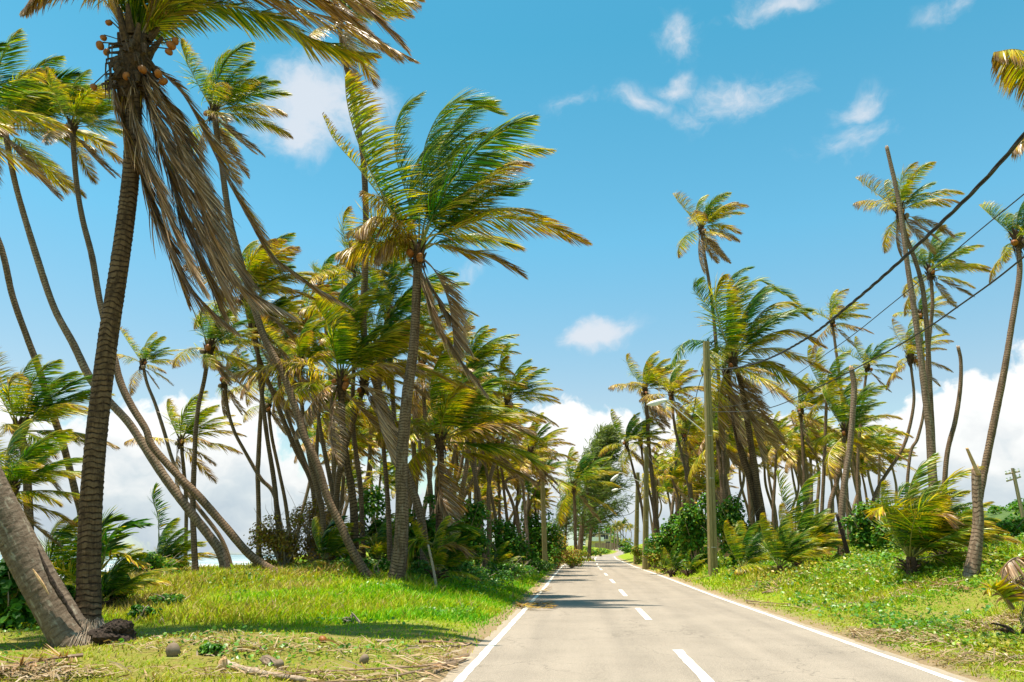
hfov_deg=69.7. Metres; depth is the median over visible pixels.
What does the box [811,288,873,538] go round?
coconut palm
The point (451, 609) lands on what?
ground vines
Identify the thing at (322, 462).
coconut palm
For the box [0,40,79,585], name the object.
coconut palm
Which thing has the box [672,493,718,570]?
sea grape bush
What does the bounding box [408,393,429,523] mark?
coconut palm
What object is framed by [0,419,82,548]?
coconut palm
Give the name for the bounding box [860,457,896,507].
coconut palm
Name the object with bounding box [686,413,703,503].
coconut palm
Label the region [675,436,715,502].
coconut palm
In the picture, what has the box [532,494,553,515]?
coconut palm
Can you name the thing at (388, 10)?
coconut palm
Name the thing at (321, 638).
fallen coconut
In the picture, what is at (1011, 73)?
coconut palm
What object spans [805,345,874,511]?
coconut palm
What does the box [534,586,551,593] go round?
fallen frond
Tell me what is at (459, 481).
coconut palm
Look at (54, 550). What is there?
young palm
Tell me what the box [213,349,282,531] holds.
coconut palm
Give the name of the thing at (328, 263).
coconut palm
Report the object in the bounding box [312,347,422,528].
coconut palm
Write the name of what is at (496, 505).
coconut palm
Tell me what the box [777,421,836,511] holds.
coconut palm
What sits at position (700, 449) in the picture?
coconut palm
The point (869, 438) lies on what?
coconut palm
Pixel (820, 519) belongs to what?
young palm
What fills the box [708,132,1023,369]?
overhead cable
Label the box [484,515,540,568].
sea grape bush
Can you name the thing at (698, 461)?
coconut palm
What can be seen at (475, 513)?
sea grape bush
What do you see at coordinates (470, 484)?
coconut palm
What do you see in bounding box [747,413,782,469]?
coconut palm
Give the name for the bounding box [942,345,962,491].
dead palm trunk
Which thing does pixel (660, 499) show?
coconut palm
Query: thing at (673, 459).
coconut palm
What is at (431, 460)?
coconut palm
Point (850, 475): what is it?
coconut palm
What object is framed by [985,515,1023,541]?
sea grape bush
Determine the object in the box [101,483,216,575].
young palm
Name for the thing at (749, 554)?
young palm
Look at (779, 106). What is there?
sky
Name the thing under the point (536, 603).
fallen frond
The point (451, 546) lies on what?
young palm
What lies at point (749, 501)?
coconut palm
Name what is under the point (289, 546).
dry bush
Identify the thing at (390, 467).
coconut palm
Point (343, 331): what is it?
coconut palm
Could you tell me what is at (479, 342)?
coconut palm
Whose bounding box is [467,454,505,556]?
coconut palm
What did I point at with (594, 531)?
sea grape bush
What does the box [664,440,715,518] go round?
coconut palm
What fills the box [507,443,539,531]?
coconut palm
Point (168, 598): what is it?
sea grape bush
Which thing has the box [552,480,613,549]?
casuarina tree
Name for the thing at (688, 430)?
overhead cable
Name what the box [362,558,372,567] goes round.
sea grape bush
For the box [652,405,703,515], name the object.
coconut palm
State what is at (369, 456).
coconut palm
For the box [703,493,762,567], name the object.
sea grape bush
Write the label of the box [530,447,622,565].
coconut palm
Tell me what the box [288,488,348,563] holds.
dry bush
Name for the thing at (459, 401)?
coconut palm
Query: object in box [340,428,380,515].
coconut palm
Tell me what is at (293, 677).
fallen log
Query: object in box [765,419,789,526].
coconut palm
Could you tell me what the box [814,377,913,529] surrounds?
coconut palm
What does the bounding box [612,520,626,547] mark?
coconut palm
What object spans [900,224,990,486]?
coconut palm
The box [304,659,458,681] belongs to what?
fallen frond
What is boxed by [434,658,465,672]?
fallen branch
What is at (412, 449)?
coconut palm
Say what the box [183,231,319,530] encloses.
coconut palm
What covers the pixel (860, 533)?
sea grape bush
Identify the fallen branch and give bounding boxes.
[405,642,471,646]
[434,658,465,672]
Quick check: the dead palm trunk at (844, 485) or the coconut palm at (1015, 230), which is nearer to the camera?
the coconut palm at (1015, 230)
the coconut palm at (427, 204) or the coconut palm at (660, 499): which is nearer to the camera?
the coconut palm at (427, 204)
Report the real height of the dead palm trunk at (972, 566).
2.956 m
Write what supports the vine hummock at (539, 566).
on the ground at (441, 674)
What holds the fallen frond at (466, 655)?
on the ground at (441, 674)
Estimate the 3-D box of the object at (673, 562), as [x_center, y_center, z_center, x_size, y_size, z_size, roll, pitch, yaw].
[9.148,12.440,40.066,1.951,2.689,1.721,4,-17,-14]
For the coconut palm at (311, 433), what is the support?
on the ground at (441, 674)
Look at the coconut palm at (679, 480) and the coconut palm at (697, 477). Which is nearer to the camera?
the coconut palm at (697, 477)
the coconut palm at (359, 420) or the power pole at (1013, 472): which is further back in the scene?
the power pole at (1013, 472)
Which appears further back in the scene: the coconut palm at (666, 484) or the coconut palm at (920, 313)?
the coconut palm at (666, 484)
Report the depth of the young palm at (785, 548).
25.73 m
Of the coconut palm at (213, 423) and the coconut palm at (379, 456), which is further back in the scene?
the coconut palm at (379, 456)
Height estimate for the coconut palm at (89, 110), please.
18.240 m
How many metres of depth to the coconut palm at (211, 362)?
27.64 m
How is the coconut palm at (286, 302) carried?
on the ground at (441, 674)
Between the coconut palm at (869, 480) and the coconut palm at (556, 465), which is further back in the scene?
the coconut palm at (869, 480)
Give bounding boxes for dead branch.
[427,544,437,586]
[965,448,980,474]
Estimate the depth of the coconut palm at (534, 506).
50.91 m
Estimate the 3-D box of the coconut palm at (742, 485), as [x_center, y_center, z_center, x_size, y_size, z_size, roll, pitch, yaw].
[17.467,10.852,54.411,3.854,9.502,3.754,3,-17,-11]
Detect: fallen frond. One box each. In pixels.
[0,643,82,675]
[263,653,470,678]
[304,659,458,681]
[419,638,468,644]
[514,601,551,609]
[517,598,556,606]
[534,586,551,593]
[745,600,793,606]
[762,578,793,593]
[903,577,975,589]
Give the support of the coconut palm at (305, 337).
on the ground at (441, 674)
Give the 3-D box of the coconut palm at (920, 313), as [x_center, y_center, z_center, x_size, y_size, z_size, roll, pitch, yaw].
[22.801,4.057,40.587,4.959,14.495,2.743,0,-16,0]
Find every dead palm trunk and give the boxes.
[837,365,856,558]
[885,145,937,499]
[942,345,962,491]
[961,464,983,579]
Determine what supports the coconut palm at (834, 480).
on the ground at (441, 674)
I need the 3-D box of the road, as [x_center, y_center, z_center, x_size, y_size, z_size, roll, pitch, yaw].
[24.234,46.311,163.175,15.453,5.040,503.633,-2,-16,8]
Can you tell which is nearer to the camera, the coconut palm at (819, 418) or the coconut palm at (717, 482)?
the coconut palm at (717, 482)
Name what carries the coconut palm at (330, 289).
on the ground at (441, 674)
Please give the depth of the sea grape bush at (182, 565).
31.44 m
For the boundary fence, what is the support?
on the ground at (441, 674)
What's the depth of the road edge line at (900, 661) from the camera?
12.66 m
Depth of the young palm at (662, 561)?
45.82 m
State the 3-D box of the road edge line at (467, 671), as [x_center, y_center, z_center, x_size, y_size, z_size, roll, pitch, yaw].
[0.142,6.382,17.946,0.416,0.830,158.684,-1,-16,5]
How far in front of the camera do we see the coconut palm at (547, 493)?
55.39 m
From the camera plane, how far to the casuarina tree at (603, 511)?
88.84 m
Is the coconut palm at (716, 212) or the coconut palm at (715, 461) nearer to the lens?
the coconut palm at (716, 212)
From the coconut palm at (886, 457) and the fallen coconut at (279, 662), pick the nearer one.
the fallen coconut at (279, 662)
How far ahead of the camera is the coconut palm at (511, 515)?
69.72 m
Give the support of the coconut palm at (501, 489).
on the ground at (441, 674)
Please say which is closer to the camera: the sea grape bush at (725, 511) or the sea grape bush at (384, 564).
the sea grape bush at (384, 564)
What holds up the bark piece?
on the ground at (441, 674)
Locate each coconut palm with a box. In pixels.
[0,28,230,571]
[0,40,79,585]
[0,347,120,529]
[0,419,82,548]
[0,466,104,646]
[2,66,285,574]
[19,0,420,625]
[117,326,231,564]
[124,390,246,560]
[169,298,264,571]
[172,38,376,578]
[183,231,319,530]
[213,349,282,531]
[226,279,305,564]
[227,331,325,557]
[230,275,476,567]
[240,296,332,470]
[242,377,293,562]
[260,312,350,559]
[263,274,368,498]
[290,368,360,456]
[293,410,337,557]
[294,412,340,463]
[296,240,478,419]
[308,206,412,557]
[309,0,429,565]
[309,251,360,485]
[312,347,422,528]
[312,384,376,523]
[318,292,440,561]
[319,444,364,557]
[321,427,391,512]
[322,70,592,580]
[325,414,377,514]
[328,407,399,501]
[329,465,373,509]
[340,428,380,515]
[348,415,411,523]
[358,385,398,553]
[364,450,395,549]
[365,349,550,571]
[370,471,395,518]
[387,296,492,521]
[390,470,395,498]
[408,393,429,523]
[408,404,432,501]
[408,439,436,481]
[409,403,458,514]
[409,432,452,524]
[419,361,490,504]
[421,344,527,566]
[434,400,513,532]
[442,448,465,519]
[443,436,496,541]
[445,427,489,511]
[446,366,502,520]
[446,463,468,538]
[449,315,520,565]
[449,386,534,553]
[458,465,497,504]
[461,404,547,521]
[464,403,523,497]
[466,342,562,568]
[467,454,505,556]
[468,481,502,549]
[471,464,504,551]
[480,471,513,546]
[481,493,512,535]
[491,475,515,520]
[492,440,519,536]
[503,412,576,564]
[506,444,558,564]
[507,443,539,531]
[507,478,531,533]
[509,461,532,519]
[514,438,549,562]
[514,478,548,518]
[517,498,533,522]
[525,488,559,525]
[527,442,571,558]
[529,486,558,550]
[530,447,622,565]
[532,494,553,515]
[598,409,663,566]
[608,351,690,564]
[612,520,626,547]
[621,518,632,537]
[622,414,669,539]
[629,470,669,530]
[639,361,711,511]
[639,456,680,509]
[642,485,666,497]
[643,447,672,547]
[649,478,671,517]
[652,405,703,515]
[654,435,705,519]
[656,478,678,558]
[658,460,703,512]
[660,462,705,557]
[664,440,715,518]
[667,477,702,511]
[670,266,831,523]
[670,479,703,505]
[672,190,749,556]
[673,407,704,505]
[674,390,752,543]
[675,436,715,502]
[684,387,779,557]
[686,393,764,508]
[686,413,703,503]
[691,429,755,503]
[693,475,705,547]
[693,477,705,503]
[694,446,734,549]
[698,395,757,454]
[701,448,734,480]
[704,468,738,512]
[717,418,742,550]
[729,445,772,519]
[734,431,767,505]
[745,409,771,524]
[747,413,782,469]
[748,411,779,528]
[758,437,795,528]
[763,411,808,531]
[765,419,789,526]
[771,426,815,511]
[773,373,842,513]
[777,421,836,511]
[780,419,835,495]
[784,450,820,508]
[785,429,820,489]
[786,424,829,516]
[788,410,839,515]
[792,427,840,514]
[792,451,821,469]
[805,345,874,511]
[806,411,836,477]
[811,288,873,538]
[813,438,856,528]
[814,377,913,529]
[826,432,866,503]
[826,454,867,508]
[831,428,884,491]
[834,336,902,508]
[838,411,901,503]
[838,424,905,495]
[840,446,860,525]
[849,450,884,487]
[852,161,964,449]
[852,462,882,515]
[860,425,915,503]
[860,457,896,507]
[869,443,917,496]
[871,318,953,507]
[892,286,956,497]
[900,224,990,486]
[966,201,1023,546]
[990,49,1023,162]
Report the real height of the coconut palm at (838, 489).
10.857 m
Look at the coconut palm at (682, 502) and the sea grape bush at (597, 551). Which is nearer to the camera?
the coconut palm at (682, 502)
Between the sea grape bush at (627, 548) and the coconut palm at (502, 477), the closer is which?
the coconut palm at (502, 477)
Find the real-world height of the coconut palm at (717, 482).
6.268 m
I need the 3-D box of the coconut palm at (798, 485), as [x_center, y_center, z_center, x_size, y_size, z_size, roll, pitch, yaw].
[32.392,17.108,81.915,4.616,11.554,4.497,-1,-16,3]
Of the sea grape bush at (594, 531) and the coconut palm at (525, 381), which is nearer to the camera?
the coconut palm at (525, 381)
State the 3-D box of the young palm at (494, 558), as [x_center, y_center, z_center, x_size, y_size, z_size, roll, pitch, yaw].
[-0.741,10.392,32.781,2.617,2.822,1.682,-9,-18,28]
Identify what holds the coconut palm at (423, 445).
on the ground at (441, 674)
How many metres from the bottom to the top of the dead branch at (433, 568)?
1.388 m
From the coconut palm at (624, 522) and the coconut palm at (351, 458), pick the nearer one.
the coconut palm at (351, 458)
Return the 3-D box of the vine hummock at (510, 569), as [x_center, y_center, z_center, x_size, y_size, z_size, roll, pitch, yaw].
[-0.236,9.772,31.313,2.784,1.136,1.953,0,-16,0]
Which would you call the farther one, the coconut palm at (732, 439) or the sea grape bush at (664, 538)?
the coconut palm at (732, 439)
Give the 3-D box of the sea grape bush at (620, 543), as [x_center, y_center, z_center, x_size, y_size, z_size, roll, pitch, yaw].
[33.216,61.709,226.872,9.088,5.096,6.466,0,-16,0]
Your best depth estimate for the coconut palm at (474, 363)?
36.59 m
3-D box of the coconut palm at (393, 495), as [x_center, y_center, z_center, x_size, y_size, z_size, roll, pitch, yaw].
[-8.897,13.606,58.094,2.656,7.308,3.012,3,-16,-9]
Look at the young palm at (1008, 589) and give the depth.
11.78 m
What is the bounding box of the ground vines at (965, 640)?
[670,532,1023,662]
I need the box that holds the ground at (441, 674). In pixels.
[0,544,1023,681]
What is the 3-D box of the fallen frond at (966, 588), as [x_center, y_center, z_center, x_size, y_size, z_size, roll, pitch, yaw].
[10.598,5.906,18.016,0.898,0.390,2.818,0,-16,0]
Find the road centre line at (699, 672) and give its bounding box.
[594,557,713,681]
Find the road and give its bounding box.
[440,549,977,681]
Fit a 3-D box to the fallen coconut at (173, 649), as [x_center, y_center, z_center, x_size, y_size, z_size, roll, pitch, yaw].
[-4.492,4.114,9.762,0.181,0.211,0.176,0,-16,0]
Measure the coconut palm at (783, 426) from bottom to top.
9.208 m
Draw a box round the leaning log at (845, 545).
[835,514,850,555]
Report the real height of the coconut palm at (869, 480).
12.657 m
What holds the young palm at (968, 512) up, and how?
on the ground at (441, 674)
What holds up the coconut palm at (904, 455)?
on the ground at (441, 674)
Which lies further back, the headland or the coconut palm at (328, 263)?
the headland
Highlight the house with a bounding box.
[585,533,609,548]
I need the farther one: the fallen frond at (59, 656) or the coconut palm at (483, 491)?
the coconut palm at (483, 491)
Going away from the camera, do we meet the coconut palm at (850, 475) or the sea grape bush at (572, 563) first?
the sea grape bush at (572, 563)
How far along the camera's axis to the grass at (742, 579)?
18.47 m
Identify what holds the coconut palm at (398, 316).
on the ground at (441, 674)
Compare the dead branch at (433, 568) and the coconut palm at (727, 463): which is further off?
the coconut palm at (727, 463)
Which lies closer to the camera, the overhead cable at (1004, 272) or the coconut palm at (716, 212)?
the overhead cable at (1004, 272)
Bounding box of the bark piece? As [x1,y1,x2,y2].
[259,655,276,665]
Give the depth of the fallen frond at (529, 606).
19.66 m
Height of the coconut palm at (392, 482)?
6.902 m
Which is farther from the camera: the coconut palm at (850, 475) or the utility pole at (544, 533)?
the coconut palm at (850, 475)
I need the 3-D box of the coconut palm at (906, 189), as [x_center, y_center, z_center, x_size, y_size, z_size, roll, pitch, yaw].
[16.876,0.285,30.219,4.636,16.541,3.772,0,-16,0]
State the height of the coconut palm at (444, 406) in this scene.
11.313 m
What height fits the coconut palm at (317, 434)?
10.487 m
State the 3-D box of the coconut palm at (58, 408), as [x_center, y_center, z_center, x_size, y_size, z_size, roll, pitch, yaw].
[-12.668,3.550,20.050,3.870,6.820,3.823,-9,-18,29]
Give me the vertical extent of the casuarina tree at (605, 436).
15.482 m
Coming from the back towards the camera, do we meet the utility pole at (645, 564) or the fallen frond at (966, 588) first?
the utility pole at (645, 564)
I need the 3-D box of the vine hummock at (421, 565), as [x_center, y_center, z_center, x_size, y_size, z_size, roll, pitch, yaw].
[-2.963,7.436,23.832,1.353,0.696,1.112,0,-16,0]
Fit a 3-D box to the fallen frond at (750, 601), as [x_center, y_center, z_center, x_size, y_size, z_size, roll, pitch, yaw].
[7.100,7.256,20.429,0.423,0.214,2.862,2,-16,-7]
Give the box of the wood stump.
[218,655,227,670]
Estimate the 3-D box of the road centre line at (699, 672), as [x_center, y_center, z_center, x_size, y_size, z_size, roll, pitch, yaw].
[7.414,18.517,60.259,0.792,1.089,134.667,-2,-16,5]
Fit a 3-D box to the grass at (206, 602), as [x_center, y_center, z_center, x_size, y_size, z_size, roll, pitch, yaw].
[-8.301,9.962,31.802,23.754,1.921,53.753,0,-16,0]
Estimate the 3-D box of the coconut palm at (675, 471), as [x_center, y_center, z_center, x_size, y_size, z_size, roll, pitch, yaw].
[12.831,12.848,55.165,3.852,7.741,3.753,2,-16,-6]
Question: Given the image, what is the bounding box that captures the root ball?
[87,618,136,644]
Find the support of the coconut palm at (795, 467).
on the ground at (441, 674)
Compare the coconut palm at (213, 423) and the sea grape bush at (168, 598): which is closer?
the sea grape bush at (168, 598)
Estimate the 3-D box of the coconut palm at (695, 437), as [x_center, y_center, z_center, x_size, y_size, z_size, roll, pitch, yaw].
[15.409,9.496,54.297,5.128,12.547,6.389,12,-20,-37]
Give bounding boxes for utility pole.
[540,455,547,568]
[598,529,601,555]
[610,447,648,569]
[612,472,639,563]
[647,341,717,576]
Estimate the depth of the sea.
550.64 m
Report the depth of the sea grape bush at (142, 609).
14.50 m
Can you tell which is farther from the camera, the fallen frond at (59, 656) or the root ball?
the root ball
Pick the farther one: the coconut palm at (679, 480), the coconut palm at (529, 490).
the coconut palm at (679, 480)
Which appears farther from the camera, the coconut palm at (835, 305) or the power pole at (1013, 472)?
the power pole at (1013, 472)
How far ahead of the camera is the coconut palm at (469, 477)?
57.74 m
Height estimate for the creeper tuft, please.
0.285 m
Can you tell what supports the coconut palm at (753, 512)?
on the ground at (441, 674)
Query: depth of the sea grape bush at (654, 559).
51.44 m
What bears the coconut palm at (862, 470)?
on the ground at (441, 674)
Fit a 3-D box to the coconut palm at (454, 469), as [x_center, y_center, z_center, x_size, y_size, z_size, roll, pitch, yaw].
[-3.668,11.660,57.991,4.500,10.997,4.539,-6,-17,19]
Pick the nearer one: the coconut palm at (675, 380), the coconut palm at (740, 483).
the coconut palm at (675, 380)
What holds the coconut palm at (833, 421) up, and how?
on the ground at (441, 674)
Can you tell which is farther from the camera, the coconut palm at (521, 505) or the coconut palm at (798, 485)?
the coconut palm at (798, 485)
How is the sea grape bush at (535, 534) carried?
on the ground at (441, 674)
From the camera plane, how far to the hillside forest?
296.08 m
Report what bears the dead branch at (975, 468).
on the dead palm trunk at (972, 566)
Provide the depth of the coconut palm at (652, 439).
59.73 m
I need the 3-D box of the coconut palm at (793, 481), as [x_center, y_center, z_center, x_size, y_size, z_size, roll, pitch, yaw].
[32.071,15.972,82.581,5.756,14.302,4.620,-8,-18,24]
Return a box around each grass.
[0,555,555,681]
[649,535,1023,681]
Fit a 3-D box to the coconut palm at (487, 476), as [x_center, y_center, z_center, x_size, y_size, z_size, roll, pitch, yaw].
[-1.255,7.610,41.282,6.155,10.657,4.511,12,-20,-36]
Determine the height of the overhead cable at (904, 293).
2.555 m
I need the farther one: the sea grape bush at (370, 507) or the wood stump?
the sea grape bush at (370, 507)
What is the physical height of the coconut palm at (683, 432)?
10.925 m
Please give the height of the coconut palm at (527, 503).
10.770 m
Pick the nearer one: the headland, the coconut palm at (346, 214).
the coconut palm at (346, 214)
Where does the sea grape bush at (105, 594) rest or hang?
on the ground at (441, 674)
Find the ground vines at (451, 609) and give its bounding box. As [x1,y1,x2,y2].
[0,556,531,669]
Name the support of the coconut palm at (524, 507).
on the ground at (441, 674)
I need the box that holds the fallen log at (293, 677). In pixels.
[227,659,306,681]
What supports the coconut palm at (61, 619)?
on the ground at (441, 674)
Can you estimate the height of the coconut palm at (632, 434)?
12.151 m
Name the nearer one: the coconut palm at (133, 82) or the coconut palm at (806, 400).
the coconut palm at (133, 82)
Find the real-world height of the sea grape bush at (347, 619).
0.337 m
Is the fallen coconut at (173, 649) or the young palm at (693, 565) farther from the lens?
the young palm at (693, 565)
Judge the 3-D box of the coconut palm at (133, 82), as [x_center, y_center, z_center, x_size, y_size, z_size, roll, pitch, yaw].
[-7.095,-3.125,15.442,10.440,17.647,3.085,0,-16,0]
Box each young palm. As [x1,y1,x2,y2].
[0,516,134,590]
[50,504,177,608]
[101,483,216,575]
[332,513,418,560]
[406,515,486,580]
[486,541,525,569]
[656,551,671,573]
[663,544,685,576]
[679,549,704,576]
[724,519,781,576]
[734,512,836,574]
[776,468,852,566]
[863,452,1021,574]
[923,501,994,557]
[980,556,1023,638]
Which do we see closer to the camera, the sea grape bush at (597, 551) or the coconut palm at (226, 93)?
the coconut palm at (226, 93)
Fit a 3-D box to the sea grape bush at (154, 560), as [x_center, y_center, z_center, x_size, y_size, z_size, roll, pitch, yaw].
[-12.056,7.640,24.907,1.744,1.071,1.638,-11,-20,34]
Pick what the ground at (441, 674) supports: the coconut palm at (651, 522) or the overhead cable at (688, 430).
the coconut palm at (651, 522)
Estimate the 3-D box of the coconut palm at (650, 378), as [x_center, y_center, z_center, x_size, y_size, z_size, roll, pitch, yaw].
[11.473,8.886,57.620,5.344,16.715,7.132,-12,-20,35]
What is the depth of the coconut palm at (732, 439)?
53.01 m
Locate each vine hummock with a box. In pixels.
[406,560,440,574]
[443,560,496,583]
[482,557,538,580]
[516,557,556,573]
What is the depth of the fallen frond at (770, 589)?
23.09 m
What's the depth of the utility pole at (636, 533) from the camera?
69.98 m
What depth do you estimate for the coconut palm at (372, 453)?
57.71 m
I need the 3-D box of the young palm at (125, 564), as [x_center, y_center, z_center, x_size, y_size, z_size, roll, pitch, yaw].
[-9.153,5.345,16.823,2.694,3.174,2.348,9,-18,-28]
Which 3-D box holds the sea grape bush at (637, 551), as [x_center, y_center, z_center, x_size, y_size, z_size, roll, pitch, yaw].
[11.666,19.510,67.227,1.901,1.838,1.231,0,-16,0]
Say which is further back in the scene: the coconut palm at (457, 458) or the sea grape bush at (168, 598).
the coconut palm at (457, 458)
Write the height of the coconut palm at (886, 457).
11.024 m
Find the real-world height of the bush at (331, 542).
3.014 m
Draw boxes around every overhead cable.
[647,374,703,470]
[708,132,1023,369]
[716,194,1023,407]
[722,256,1023,411]
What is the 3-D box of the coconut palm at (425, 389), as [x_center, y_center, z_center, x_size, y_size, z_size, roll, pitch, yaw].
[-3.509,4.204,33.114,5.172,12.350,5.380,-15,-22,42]
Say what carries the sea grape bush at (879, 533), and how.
on the ground at (441, 674)
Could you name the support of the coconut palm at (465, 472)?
on the ground at (441, 674)
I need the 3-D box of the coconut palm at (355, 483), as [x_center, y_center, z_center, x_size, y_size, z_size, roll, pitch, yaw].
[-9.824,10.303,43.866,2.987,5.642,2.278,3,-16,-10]
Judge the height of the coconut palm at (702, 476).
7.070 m
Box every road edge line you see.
[454,564,564,681]
[615,558,962,681]
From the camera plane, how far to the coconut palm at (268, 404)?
40.19 m
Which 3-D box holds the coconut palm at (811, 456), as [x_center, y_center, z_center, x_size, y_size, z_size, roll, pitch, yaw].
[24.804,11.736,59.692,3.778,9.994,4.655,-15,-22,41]
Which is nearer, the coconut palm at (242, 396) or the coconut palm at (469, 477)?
the coconut palm at (242, 396)
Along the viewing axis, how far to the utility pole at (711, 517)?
35.66 m
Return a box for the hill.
[797,509,1018,536]
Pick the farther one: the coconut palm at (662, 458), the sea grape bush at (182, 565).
the coconut palm at (662, 458)
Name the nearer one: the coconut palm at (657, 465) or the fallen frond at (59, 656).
the fallen frond at (59, 656)
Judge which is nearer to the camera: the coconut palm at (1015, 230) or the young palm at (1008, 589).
the young palm at (1008, 589)
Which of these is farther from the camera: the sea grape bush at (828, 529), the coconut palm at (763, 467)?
the coconut palm at (763, 467)
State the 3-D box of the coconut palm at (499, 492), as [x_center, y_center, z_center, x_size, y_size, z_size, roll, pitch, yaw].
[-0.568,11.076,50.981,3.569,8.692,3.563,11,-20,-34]
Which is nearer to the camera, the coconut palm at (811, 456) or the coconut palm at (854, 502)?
the coconut palm at (811, 456)
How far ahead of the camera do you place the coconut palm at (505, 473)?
65.94 m
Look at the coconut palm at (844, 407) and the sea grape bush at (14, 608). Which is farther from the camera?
the coconut palm at (844, 407)
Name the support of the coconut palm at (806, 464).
on the ground at (441, 674)
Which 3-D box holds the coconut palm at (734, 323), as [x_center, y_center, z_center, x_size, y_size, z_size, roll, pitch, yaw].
[12.594,3.275,38.335,7.221,16.106,8.802,-11,-19,32]
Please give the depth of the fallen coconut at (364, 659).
9.56 m
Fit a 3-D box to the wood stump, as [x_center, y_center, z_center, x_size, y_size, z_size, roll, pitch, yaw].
[-3.520,3.941,8.952,0.113,0.218,0.105,10,-19,-31]
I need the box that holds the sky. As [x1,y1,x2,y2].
[0,0,1023,553]
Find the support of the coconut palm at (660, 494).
on the ground at (441, 674)
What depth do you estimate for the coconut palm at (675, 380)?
50.65 m
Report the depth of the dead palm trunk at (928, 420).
29.15 m
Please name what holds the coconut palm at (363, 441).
on the ground at (441, 674)
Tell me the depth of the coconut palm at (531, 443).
43.63 m
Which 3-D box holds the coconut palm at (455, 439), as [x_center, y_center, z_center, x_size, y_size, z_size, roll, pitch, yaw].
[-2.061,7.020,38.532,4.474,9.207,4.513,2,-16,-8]
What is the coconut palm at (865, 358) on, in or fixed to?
on the ground at (441, 674)
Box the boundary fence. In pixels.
[595,543,615,549]
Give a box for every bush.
[0,557,36,628]
[65,585,75,600]
[101,573,138,607]
[127,604,162,621]
[128,550,181,575]
[147,593,188,607]
[171,560,191,569]
[243,492,317,567]
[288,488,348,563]
[310,515,371,569]
[317,515,370,560]
[335,541,360,563]
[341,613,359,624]
[348,476,394,560]
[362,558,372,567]
[374,558,390,576]
[382,494,458,574]
[441,498,491,573]
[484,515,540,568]
[519,510,564,562]
[541,531,582,568]
[559,549,594,567]
[572,508,615,545]
[582,546,610,555]
[609,533,633,548]
[619,543,632,553]
[630,545,641,564]
[641,513,701,569]
[642,540,665,568]
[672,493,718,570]
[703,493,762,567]
[748,519,779,556]
[796,512,848,548]
[839,495,889,554]
[865,515,900,552]
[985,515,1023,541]
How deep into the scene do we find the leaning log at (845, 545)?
28.93 m
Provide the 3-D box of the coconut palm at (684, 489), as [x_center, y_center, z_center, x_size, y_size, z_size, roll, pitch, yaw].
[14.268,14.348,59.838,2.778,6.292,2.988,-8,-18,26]
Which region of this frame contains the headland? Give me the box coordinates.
[172,552,242,554]
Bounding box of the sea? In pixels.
[0,554,275,578]
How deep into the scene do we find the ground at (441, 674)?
12.02 m
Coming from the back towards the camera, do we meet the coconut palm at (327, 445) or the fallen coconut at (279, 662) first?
the coconut palm at (327, 445)
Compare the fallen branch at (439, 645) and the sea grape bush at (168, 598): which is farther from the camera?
the sea grape bush at (168, 598)
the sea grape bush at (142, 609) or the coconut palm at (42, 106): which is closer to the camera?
the sea grape bush at (142, 609)
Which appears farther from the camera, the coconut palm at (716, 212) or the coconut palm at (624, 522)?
the coconut palm at (624, 522)
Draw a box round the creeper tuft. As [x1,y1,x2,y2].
[196,642,224,655]
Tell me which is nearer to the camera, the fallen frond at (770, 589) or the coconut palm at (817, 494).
the fallen frond at (770, 589)
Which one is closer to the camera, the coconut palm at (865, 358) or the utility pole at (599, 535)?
the coconut palm at (865, 358)
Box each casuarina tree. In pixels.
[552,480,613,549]
[563,417,635,561]
[577,466,626,560]
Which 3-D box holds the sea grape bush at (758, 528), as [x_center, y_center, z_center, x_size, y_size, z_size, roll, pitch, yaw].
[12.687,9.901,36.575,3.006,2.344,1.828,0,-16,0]
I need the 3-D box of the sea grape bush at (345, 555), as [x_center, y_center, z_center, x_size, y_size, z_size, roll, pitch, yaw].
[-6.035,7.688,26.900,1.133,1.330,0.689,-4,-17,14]
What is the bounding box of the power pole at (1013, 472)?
[1005,468,1023,517]
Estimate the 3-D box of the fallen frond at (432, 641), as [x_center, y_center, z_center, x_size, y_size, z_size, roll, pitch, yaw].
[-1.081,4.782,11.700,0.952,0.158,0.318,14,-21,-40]
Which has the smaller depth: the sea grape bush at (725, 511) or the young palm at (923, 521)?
the young palm at (923, 521)
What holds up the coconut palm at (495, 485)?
on the ground at (441, 674)
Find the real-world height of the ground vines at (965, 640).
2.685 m
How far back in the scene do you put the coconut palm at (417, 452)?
58.99 m
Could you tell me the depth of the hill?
290.25 m
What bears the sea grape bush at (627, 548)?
on the ground at (441, 674)
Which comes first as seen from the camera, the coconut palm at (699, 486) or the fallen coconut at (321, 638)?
the fallen coconut at (321, 638)
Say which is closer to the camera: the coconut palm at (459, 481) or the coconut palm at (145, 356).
the coconut palm at (145, 356)
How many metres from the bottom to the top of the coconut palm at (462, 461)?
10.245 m
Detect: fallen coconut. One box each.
[166,642,179,656]
[274,659,283,668]
[319,635,325,642]
[359,654,368,663]
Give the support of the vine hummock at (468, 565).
on the ground at (441, 674)
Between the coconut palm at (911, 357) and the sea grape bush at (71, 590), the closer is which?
the sea grape bush at (71, 590)
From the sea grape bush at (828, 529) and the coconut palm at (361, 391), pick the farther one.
the sea grape bush at (828, 529)
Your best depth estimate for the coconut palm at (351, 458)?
42.29 m
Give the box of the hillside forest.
[837,498,1023,538]
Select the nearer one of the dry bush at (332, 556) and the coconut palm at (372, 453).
the dry bush at (332, 556)
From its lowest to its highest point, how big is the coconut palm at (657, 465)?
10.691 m
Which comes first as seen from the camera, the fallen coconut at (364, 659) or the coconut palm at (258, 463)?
the fallen coconut at (364, 659)

